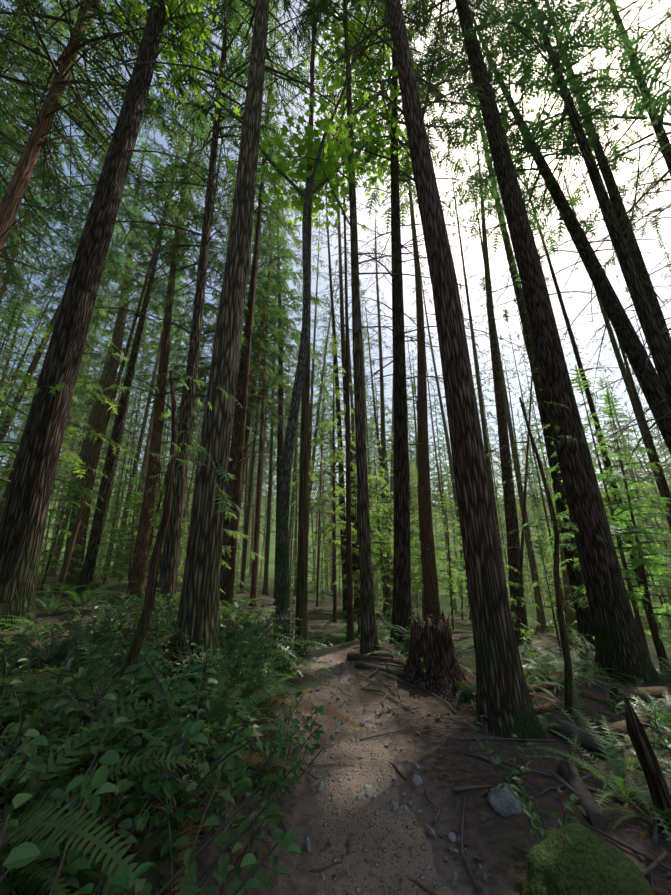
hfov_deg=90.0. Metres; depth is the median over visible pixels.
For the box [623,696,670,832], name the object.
broken snag
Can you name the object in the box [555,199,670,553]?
conifer tree
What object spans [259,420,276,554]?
conifer tree
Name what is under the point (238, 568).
tree sapling
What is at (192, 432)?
conifer tree
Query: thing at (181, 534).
tree sapling
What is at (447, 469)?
conifer tree
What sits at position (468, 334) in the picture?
conifer tree
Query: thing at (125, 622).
salal shrub
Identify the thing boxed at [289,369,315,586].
conifer tree
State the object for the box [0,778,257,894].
salal shrub
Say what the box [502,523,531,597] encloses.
tree sapling
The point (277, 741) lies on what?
salal shrub
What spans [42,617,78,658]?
salal shrub
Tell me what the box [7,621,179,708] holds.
fern
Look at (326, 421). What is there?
conifer tree
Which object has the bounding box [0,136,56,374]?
conifer tree
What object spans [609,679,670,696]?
fern
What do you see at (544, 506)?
young pole tree
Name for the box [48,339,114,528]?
conifer tree
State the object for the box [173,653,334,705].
fern
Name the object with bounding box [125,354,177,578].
young pole tree
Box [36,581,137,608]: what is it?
fern
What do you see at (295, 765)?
salal shrub
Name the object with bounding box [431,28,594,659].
conifer tree
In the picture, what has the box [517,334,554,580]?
conifer tree
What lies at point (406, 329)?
conifer tree
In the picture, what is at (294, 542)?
hemlock tree
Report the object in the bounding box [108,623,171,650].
salal shrub
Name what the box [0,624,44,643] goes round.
fern
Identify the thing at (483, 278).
young pole tree
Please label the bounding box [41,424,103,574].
young pole tree
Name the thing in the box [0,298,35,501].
tree sapling
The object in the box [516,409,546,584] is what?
conifer tree
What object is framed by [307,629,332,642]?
fern
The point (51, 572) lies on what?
conifer tree
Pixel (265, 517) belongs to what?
conifer tree
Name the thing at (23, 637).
salal shrub
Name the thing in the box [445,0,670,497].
conifer tree
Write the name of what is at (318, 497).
conifer tree
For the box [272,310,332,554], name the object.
conifer tree
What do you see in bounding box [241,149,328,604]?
conifer tree
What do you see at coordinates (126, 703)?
fern
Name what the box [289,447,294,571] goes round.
conifer tree
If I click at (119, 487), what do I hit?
tree sapling
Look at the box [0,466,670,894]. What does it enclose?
ground
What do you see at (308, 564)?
tree sapling
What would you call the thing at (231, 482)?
tree
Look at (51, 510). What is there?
tree sapling
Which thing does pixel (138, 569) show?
tree
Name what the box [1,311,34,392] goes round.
young pole tree
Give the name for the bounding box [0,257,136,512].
conifer tree
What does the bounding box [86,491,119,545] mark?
tree sapling
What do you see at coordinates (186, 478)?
young pole tree
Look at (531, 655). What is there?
fern
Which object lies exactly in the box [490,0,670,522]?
conifer tree
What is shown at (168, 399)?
conifer tree
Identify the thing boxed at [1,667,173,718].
fern
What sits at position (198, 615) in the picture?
fir tree
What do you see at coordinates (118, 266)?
conifer tree
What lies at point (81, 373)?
conifer tree
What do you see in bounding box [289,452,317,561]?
conifer tree
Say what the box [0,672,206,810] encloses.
fern
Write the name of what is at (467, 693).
rock
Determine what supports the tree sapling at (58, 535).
on the ground
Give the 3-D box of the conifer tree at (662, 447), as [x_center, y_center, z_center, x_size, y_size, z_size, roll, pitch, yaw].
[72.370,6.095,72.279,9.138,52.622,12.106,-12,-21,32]
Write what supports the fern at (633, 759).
on the ground
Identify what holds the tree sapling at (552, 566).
on the ground
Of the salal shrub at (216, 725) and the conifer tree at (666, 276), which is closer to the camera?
the salal shrub at (216, 725)
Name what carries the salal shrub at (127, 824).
on the ground
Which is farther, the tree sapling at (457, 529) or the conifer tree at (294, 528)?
the conifer tree at (294, 528)
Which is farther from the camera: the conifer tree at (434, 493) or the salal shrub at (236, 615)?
the conifer tree at (434, 493)
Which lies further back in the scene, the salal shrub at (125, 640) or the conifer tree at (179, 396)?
the conifer tree at (179, 396)
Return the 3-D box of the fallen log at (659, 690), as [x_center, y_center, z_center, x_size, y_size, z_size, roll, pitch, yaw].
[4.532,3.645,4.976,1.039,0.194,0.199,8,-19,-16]
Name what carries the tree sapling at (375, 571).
on the ground
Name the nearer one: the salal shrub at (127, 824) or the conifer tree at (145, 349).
the salal shrub at (127, 824)
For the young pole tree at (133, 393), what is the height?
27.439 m
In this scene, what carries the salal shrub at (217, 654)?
on the ground
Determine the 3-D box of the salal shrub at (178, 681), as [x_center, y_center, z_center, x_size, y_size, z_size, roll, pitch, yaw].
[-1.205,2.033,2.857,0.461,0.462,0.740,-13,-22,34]
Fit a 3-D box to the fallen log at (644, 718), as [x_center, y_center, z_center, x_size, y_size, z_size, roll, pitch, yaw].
[3.622,3.298,4.008,1.751,0.132,0.174,17,-22,-28]
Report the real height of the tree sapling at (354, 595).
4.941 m
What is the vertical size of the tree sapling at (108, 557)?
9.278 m
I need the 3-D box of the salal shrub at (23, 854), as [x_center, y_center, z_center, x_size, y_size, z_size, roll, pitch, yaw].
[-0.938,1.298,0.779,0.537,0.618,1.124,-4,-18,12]
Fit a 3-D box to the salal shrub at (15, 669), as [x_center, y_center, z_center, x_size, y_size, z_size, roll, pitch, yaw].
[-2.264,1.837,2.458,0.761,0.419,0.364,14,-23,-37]
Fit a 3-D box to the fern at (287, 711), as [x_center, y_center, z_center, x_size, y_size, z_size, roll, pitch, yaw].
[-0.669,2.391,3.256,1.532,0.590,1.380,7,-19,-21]
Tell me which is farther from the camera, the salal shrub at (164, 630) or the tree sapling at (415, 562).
the tree sapling at (415, 562)
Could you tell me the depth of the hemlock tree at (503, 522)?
51.26 m
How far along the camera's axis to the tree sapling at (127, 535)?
25.43 m
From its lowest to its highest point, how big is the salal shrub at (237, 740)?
0.524 m
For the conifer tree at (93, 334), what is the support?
on the ground
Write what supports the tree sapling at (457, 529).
on the ground
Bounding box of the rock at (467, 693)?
[453,681,474,703]
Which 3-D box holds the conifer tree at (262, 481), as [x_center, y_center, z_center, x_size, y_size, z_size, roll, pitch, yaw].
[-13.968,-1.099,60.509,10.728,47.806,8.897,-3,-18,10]
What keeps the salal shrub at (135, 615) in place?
on the ground
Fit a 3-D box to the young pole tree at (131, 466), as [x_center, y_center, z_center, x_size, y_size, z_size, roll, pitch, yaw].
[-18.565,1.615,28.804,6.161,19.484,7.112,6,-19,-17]
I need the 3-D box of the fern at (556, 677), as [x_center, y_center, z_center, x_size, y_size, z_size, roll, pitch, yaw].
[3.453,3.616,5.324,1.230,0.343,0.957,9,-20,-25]
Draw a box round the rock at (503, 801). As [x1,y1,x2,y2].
[488,783,522,816]
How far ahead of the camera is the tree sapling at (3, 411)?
14.56 m
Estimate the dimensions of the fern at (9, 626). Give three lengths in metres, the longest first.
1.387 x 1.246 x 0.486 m
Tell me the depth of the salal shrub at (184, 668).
3.04 m
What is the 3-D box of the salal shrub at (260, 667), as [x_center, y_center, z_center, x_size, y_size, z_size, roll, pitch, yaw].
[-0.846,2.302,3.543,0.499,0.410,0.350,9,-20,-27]
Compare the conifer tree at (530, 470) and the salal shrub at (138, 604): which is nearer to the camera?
the salal shrub at (138, 604)
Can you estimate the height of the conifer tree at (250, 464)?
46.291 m
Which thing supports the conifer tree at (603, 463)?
on the ground
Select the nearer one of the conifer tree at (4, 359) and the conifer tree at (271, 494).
the conifer tree at (4, 359)
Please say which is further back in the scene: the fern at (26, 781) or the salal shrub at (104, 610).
the salal shrub at (104, 610)
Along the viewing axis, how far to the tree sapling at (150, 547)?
25.43 m
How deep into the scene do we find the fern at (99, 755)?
2.12 m
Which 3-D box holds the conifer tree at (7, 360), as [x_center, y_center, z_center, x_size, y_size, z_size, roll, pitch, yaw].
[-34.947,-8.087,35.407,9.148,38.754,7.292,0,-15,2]
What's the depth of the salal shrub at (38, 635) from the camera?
3.34 m
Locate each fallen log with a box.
[347,647,405,665]
[355,658,407,677]
[419,661,461,687]
[456,649,474,655]
[527,665,578,692]
[534,702,563,713]
[548,715,623,762]
[550,757,608,831]
[599,711,667,740]
[610,686,669,702]
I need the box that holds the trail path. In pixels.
[307,646,455,894]
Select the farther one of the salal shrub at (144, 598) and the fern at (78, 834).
the salal shrub at (144, 598)
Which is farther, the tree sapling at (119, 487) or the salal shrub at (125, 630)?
the tree sapling at (119, 487)
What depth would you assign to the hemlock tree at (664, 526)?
51.19 m
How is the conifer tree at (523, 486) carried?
on the ground
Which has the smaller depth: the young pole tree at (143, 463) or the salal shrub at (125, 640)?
the salal shrub at (125, 640)
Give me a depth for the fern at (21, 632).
3.61 m
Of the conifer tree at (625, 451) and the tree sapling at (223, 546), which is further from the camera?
the conifer tree at (625, 451)
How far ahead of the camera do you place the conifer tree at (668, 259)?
29.79 m
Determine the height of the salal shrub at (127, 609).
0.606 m
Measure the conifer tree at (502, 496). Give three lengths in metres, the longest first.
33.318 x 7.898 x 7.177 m
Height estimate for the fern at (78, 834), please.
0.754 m
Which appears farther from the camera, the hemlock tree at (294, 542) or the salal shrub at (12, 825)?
the hemlock tree at (294, 542)
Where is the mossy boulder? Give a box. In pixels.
[519,823,655,894]
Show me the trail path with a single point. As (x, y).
(376, 825)
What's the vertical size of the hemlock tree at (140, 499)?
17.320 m
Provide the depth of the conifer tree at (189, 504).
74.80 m
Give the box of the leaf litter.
[2,610,670,894]
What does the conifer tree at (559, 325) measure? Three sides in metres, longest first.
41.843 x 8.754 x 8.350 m
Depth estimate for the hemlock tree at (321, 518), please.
39.59 m
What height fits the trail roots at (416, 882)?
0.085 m
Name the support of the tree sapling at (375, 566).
on the ground
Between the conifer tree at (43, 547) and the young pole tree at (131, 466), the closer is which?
the young pole tree at (131, 466)
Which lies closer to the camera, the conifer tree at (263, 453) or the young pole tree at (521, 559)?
the young pole tree at (521, 559)
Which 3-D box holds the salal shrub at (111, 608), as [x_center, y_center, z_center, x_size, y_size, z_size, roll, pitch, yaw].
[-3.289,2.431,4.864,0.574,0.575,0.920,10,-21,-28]
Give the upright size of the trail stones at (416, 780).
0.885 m
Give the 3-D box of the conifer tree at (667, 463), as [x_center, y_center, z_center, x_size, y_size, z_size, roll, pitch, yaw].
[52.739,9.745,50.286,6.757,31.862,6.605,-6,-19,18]
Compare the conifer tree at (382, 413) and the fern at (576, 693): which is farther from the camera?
the conifer tree at (382, 413)
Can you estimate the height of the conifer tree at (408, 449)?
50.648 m
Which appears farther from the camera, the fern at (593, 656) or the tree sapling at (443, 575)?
the tree sapling at (443, 575)
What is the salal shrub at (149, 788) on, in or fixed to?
on the ground
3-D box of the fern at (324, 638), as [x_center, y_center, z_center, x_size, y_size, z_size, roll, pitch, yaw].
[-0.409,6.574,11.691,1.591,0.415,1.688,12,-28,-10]
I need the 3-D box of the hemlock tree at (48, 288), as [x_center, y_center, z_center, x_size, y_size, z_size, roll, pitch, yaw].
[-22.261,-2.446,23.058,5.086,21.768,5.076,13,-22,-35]
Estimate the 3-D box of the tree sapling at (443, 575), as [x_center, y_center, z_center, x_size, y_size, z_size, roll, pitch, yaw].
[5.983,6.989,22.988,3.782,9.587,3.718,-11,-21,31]
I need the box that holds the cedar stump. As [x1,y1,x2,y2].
[401,611,476,701]
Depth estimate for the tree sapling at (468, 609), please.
15.21 m
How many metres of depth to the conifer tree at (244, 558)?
28.64 m
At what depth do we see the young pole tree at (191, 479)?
32.08 m
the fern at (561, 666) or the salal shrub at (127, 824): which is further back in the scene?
the fern at (561, 666)
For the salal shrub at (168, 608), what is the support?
on the ground
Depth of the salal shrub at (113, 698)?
2.00 m
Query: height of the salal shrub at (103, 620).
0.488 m
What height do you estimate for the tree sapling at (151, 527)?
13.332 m
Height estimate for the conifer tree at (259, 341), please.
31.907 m
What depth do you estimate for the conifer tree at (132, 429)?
51.98 m
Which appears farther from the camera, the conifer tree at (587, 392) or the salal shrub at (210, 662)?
the conifer tree at (587, 392)
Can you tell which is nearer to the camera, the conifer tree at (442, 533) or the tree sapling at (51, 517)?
the tree sapling at (51, 517)
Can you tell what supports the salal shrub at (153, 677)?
on the ground
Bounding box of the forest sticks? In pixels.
[0,604,670,891]
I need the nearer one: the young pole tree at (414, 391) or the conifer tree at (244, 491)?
the young pole tree at (414, 391)
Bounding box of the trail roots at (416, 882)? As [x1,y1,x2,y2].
[307,720,437,894]
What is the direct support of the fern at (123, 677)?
on the ground
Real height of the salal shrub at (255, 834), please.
0.565 m
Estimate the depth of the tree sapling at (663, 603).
33.84 m
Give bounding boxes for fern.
[0,615,90,639]
[0,618,98,678]
[0,619,29,634]
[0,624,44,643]
[0,625,76,692]
[0,626,97,677]
[0,628,195,754]
[0,664,99,764]
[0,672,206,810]
[0,691,218,894]
[0,700,68,760]
[0,730,164,894]
[0,774,69,792]
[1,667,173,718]
[3,702,200,798]
[4,615,133,675]
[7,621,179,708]
[11,703,95,783]
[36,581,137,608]
[36,585,86,611]
[36,596,94,613]
[38,584,123,607]
[53,594,111,613]
[68,629,303,771]
[87,642,194,710]
[119,660,317,894]
[126,594,180,612]
[143,661,261,714]
[144,640,307,740]
[165,615,301,657]
[168,655,263,695]
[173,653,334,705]
[174,593,292,629]
[201,654,364,730]
[219,598,273,618]
[220,623,299,649]
[220,624,296,680]
[234,595,257,605]
[236,631,326,676]
[271,638,319,688]
[307,628,341,641]
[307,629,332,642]
[308,607,323,614]
[334,636,388,642]
[336,622,357,630]
[344,625,388,642]
[365,645,471,671]
[377,633,408,656]
[378,625,459,651]
[454,676,476,709]
[455,641,475,677]
[460,633,598,686]
[474,664,563,711]
[509,706,670,847]
[518,639,634,710]
[519,640,563,666]
[520,657,595,684]
[522,640,558,666]
[525,676,562,699]
[531,647,560,662]
[532,681,658,767]
[537,649,598,682]
[545,647,595,668]
[546,635,643,684]
[549,647,616,688]
[551,651,656,674]
[563,728,670,787]
[573,659,621,678]
[584,766,670,842]
[592,695,670,727]
[601,687,669,727]
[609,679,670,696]
[617,689,670,737]
[641,720,670,739]
[650,655,670,678]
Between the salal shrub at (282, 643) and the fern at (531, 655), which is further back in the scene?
the fern at (531, 655)
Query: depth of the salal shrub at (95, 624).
4.33 m
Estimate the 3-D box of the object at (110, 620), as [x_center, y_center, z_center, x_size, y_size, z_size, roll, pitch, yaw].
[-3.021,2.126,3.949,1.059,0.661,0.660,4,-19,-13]
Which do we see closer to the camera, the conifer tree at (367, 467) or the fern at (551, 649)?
the fern at (551, 649)
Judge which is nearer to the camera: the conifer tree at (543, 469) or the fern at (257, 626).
the fern at (257, 626)
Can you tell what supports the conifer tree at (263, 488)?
on the ground
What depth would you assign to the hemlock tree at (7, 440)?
26.36 m
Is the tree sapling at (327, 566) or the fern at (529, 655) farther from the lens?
the tree sapling at (327, 566)
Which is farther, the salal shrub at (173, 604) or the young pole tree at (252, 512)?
the young pole tree at (252, 512)
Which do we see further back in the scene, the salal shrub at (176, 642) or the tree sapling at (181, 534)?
the tree sapling at (181, 534)
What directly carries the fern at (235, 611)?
on the ground
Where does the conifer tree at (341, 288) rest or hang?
on the ground
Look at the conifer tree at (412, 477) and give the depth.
78.94 m
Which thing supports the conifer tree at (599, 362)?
on the ground
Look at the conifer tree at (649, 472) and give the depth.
50.65 m
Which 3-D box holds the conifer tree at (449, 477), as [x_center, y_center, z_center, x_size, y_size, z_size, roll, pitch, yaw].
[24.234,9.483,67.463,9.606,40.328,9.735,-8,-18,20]
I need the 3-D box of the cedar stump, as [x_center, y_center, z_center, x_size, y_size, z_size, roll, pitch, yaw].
[1.335,2.982,4.624,1.323,1.316,1.498,-1,-18,5]
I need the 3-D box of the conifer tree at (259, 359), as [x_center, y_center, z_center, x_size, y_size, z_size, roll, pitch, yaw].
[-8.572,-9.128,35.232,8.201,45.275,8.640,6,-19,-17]
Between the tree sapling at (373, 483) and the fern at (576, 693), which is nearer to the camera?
the fern at (576, 693)
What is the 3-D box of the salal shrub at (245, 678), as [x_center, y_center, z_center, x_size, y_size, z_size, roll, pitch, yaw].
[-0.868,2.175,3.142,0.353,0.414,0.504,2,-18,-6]
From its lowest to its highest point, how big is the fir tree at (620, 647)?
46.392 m
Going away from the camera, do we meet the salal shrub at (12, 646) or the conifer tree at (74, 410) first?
the salal shrub at (12, 646)
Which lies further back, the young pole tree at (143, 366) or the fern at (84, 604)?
the young pole tree at (143, 366)
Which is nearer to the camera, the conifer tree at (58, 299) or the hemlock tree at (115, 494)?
the conifer tree at (58, 299)
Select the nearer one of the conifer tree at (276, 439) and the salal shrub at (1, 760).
the salal shrub at (1, 760)
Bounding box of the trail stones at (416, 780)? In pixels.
[274,644,488,892]
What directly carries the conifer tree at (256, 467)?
on the ground
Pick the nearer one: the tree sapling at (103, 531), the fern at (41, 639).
the fern at (41, 639)
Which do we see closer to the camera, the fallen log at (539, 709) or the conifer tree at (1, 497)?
the fallen log at (539, 709)
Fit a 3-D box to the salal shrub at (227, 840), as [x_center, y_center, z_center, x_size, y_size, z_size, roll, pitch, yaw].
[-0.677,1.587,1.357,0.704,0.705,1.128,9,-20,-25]
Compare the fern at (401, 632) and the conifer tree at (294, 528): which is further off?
the conifer tree at (294, 528)
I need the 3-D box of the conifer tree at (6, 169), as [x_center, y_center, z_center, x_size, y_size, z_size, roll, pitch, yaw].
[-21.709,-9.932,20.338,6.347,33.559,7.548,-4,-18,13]
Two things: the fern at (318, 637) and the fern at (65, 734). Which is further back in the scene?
the fern at (318, 637)
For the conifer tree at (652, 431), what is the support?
on the ground
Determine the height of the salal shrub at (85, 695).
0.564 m
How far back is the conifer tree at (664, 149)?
15.69 m
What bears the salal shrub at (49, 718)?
on the ground
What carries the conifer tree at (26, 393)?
on the ground
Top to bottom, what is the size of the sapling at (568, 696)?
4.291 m
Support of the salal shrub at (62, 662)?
on the ground
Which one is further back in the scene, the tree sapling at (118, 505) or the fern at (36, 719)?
the tree sapling at (118, 505)
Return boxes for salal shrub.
[0,624,110,679]
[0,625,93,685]
[0,643,28,670]
[0,645,35,705]
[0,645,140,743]
[0,649,45,745]
[0,654,141,803]
[0,658,31,683]
[0,662,103,740]
[0,679,59,734]
[0,680,134,834]
[0,684,136,809]
[0,698,69,761]
[0,703,143,804]
[0,707,77,780]
[0,715,114,814]
[0,717,208,894]
[0,718,83,880]
[0,718,184,894]
[0,723,43,759]
[0,735,47,773]
[0,765,119,894]
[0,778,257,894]
[0,819,21,847]
[1,628,75,677]
[1,657,119,763]
[8,614,135,681]
[11,668,88,704]
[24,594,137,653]
[30,641,111,693]
[40,613,122,674]
[40,634,127,694]
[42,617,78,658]
[48,677,239,805]
[48,853,262,894]
[59,611,129,648]
[61,615,166,674]
[61,663,144,738]
[61,782,198,894]
[65,592,102,618]
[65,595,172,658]
[70,646,124,676]
[71,598,119,642]
[82,602,135,648]
[83,596,133,624]
[83,652,204,736]
[87,594,135,629]
[88,600,136,644]
[91,605,135,630]
[91,622,173,670]
[91,686,191,779]
[98,597,140,634]
[99,602,158,646]
[99,684,174,793]
[101,625,174,665]
[104,726,295,894]
[108,588,130,610]
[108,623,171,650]
[108,634,183,715]
[110,597,164,634]
[110,635,169,672]
[111,603,178,659]
[111,620,174,661]
[112,679,188,770]
[113,639,172,664]
[115,649,262,856]
[116,704,250,826]
[120,721,282,840]
[125,649,169,703]
[127,619,179,676]
[127,626,215,705]
[129,593,175,642]
[129,598,177,635]
[130,615,223,658]
[131,603,169,635]
[131,645,245,764]
[136,592,158,608]
[143,743,323,878]
[147,636,168,668]
[147,657,228,719]
[148,618,171,645]
[155,588,177,619]
[157,596,175,626]
[161,594,243,621]
[166,612,241,704]
[168,647,220,665]
[178,638,254,675]
[178,691,303,800]
[181,690,239,745]
[193,639,230,659]
[193,702,296,795]
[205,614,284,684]
[215,703,328,798]
[216,828,301,894]
[219,604,258,651]
[219,605,257,645]
[219,606,281,660]
[219,609,240,655]
[220,598,248,623]
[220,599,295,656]
[220,605,264,642]
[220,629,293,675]
[221,630,238,652]
[221,659,259,703]
[223,606,275,646]
[227,615,271,643]
[231,644,275,686]
[236,685,324,780]
[266,629,298,674]
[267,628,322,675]
[290,622,309,653]
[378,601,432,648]
[462,714,538,799]
[500,766,586,851]
[520,634,562,667]
[596,678,632,710]
[615,699,670,756]
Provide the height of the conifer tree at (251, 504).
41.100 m
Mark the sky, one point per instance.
(650, 260)
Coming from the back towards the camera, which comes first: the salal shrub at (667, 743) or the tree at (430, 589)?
the tree at (430, 589)
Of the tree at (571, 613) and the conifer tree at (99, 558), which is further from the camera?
the conifer tree at (99, 558)
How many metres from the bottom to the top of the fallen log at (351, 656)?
0.269 m
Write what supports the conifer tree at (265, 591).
on the ground
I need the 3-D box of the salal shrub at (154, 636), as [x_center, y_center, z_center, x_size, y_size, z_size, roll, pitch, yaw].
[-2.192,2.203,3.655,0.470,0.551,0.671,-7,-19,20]
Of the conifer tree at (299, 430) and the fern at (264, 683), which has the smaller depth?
the fern at (264, 683)
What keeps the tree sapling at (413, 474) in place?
on the ground
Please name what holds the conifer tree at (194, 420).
on the ground
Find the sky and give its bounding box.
[0,0,670,502]
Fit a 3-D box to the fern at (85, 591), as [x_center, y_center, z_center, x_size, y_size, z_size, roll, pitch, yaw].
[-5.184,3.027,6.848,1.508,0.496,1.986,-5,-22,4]
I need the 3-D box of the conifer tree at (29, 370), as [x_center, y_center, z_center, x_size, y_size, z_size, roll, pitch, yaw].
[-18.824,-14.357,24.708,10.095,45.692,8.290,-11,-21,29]
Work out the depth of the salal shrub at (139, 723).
2.20 m
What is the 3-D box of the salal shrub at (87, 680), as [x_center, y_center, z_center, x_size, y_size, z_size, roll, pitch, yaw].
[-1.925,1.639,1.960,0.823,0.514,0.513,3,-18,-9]
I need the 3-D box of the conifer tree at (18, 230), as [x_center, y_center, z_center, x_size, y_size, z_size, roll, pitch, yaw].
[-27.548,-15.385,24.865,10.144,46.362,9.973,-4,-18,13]
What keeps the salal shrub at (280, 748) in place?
on the ground
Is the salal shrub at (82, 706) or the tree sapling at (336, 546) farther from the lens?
the tree sapling at (336, 546)
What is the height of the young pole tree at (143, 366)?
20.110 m
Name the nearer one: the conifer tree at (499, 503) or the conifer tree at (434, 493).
the conifer tree at (499, 503)
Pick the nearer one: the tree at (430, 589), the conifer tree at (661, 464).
the tree at (430, 589)
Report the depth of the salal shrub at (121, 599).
6.18 m
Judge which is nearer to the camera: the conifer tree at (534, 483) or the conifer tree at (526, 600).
the conifer tree at (526, 600)
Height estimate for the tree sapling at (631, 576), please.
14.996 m
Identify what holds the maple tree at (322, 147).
on the ground
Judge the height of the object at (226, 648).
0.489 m
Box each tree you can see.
[0,0,75,328]
[0,0,141,379]
[0,0,144,400]
[0,0,223,430]
[0,0,292,631]
[0,70,52,324]
[0,74,74,417]
[0,75,164,483]
[0,91,43,355]
[0,110,139,489]
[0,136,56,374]
[0,154,179,519]
[0,228,51,446]
[0,240,84,441]
[0,282,51,460]
[0,283,64,477]
[0,287,21,414]
[0,289,34,411]
[0,296,44,461]
[0,297,73,503]
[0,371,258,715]
[0,400,22,495]
[1,119,145,515]
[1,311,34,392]
[6,0,351,613]
[6,114,209,603]
[6,376,36,477]
[14,265,113,476]
[16,65,224,597]
[36,230,125,505]
[41,373,90,555]
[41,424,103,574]
[46,249,142,576]
[46,258,119,561]
[47,404,106,555]
[48,295,99,513]
[48,324,105,526]
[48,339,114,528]
[50,319,123,564]
[52,352,148,581]
[56,124,164,584]
[59,377,123,491]
[68,313,149,521]
[68,425,112,504]
[74,0,385,685]
[77,159,191,581]
[79,364,146,579]
[86,321,141,505]
[86,392,134,565]
[87,367,136,537]
[88,374,131,529]
[93,376,149,581]
[95,357,150,566]
[96,315,153,524]
[97,202,201,577]
[99,317,179,579]
[100,0,421,661]
[101,285,182,536]
[102,328,150,560]
[103,64,233,601]
[104,329,165,573]
[106,88,259,512]
[106,225,199,576]
[106,437,126,529]
[110,243,193,572]
[112,453,165,533]
[113,357,156,555]
[113,388,146,547]
[114,400,167,544]
[125,157,276,530]
[125,314,206,538]
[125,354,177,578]
[129,275,211,590]
[138,295,188,477]
[140,372,199,534]
[141,371,199,562]
[141,399,202,568]
[143,350,181,555]
[145,320,205,533]
[149,408,201,541]
[158,178,292,543]
[160,0,341,620]
[160,396,204,524]
[164,338,204,510]
[166,338,211,565]
[166,343,205,518]
[178,217,289,514]
[178,398,199,564]
[184,65,300,616]
[191,346,232,449]
[203,198,328,607]
[204,171,313,528]
[231,244,275,557]
[232,228,290,526]
[237,379,275,544]
[237,429,257,549]
[238,257,291,592]
[239,0,494,656]
[239,0,574,742]
[239,434,267,572]
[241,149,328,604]
[242,413,275,578]
[243,330,293,547]
[243,470,264,568]
[244,361,275,577]
[248,422,269,553]
[248,427,265,565]
[249,334,277,580]
[250,215,310,595]
[250,245,300,598]
[251,471,275,578]
[257,338,300,550]
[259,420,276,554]
[261,459,275,571]
[262,456,273,560]
[265,0,431,661]
[265,367,299,548]
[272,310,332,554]
[273,185,379,617]
[275,364,336,606]
[284,0,566,645]
[285,201,350,599]
[287,260,344,595]
[288,98,393,612]
[288,438,312,586]
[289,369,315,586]
[289,446,312,581]
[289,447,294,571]
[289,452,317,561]
[291,453,299,583]
[295,418,383,593]
[297,443,330,589]
[298,296,341,590]
[298,311,354,595]
[310,59,391,642]
[310,446,336,570]
[311,417,338,581]
[311,428,336,579]
[312,385,345,589]
[314,443,328,562]
[317,513,340,594]
[318,215,386,605]
[323,391,345,561]
[323,437,338,573]
[335,290,393,600]
[338,384,377,543]
[340,281,391,487]
[343,196,417,613]
[344,350,378,481]
[353,0,670,685]
[361,289,392,595]
[362,289,393,606]
[366,395,380,529]
[367,361,390,531]
[370,382,440,619]
[371,125,455,620]
[373,384,391,488]
[374,319,411,535]
[384,356,432,602]
[385,400,418,607]
[386,23,541,525]
[387,387,416,530]
[389,327,441,539]
[404,238,492,619]
[406,316,457,611]
[406,338,444,572]
[406,381,430,600]
[407,403,431,592]
[408,424,433,596]
[409,379,449,572]
[410,425,447,535]
[412,456,440,535]
[414,313,519,559]
[416,367,459,604]
[429,399,455,605]
[430,275,553,587]
[430,431,441,569]
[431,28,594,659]
[432,0,670,542]
[433,411,460,598]
[434,141,530,573]
[434,423,463,619]
[436,503,451,574]
[436,521,446,591]
[438,403,464,579]
[440,141,544,644]
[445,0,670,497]
[456,164,552,632]
[459,283,518,556]
[471,333,528,589]
[475,309,592,643]
[483,178,585,643]
[484,98,670,677]
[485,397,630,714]
[486,414,508,596]
[489,255,597,646]
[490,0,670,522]
[492,472,519,579]
[493,334,539,564]
[494,436,532,580]
[495,479,524,569]
[496,437,531,530]
[498,454,535,602]
[500,233,627,560]
[500,297,565,564]
[505,495,547,608]
[505,522,544,614]
[505,533,551,604]
[507,425,538,566]
[509,402,545,586]
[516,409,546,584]
[516,412,556,608]
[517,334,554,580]
[519,400,553,586]
[520,426,545,566]
[521,426,554,605]
[522,465,549,561]
[528,475,549,601]
[529,407,560,562]
[529,420,561,572]
[530,504,560,618]
[538,0,670,435]
[543,155,670,579]
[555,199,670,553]
[567,320,652,628]
[598,361,670,583]
[598,377,669,637]
[602,368,668,606]
[603,396,670,605]
[605,383,670,576]
[623,403,670,567]
[624,285,670,478]
[626,469,662,598]
[628,232,670,352]
[631,370,670,526]
[640,493,670,593]
[641,455,670,545]
[642,401,670,489]
[650,466,670,563]
[652,435,670,522]
[656,240,670,334]
[660,439,670,489]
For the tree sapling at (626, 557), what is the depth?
23.92 m
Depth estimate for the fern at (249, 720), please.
2.91 m
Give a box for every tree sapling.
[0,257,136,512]
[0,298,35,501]
[0,299,26,472]
[0,401,78,539]
[0,413,10,481]
[0,426,19,501]
[38,477,95,585]
[39,449,84,589]
[45,389,116,570]
[67,418,154,581]
[78,479,128,587]
[85,501,112,557]
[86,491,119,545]
[91,466,162,587]
[92,438,191,562]
[94,518,120,583]
[98,471,141,583]
[123,503,158,568]
[124,457,181,578]
[143,458,263,593]
[177,479,191,577]
[179,500,192,578]
[235,553,248,577]
[289,335,393,622]
[290,528,320,583]
[308,529,338,593]
[308,554,323,587]
[309,513,338,589]
[310,547,332,602]
[318,429,415,636]
[319,546,338,581]
[324,539,387,631]
[328,485,345,575]
[332,457,391,615]
[356,416,420,614]
[369,472,393,615]
[371,431,419,616]
[373,518,381,598]
[374,518,423,615]
[386,468,454,587]
[392,462,453,581]
[410,481,458,594]
[410,504,451,588]
[411,527,449,593]
[412,490,468,629]
[412,541,448,591]
[438,479,506,586]
[445,521,471,622]
[446,525,540,635]
[455,552,465,604]
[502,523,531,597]
[506,502,562,602]
[512,505,593,662]
[518,389,670,607]
[529,365,670,658]
[534,478,563,594]
[540,540,563,605]
[541,499,562,609]
[541,552,553,608]
[566,389,670,676]
[603,501,658,611]
[612,506,670,645]
[614,487,670,627]
[614,538,653,599]
[621,449,670,605]
[625,570,646,619]
[640,538,670,649]
[645,539,670,632]
[651,546,670,624]
[658,579,670,630]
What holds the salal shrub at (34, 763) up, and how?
on the ground
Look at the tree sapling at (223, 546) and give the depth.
10.94 m
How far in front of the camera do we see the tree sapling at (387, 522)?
22.11 m
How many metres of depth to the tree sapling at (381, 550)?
22.98 m
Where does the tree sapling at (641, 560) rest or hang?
on the ground

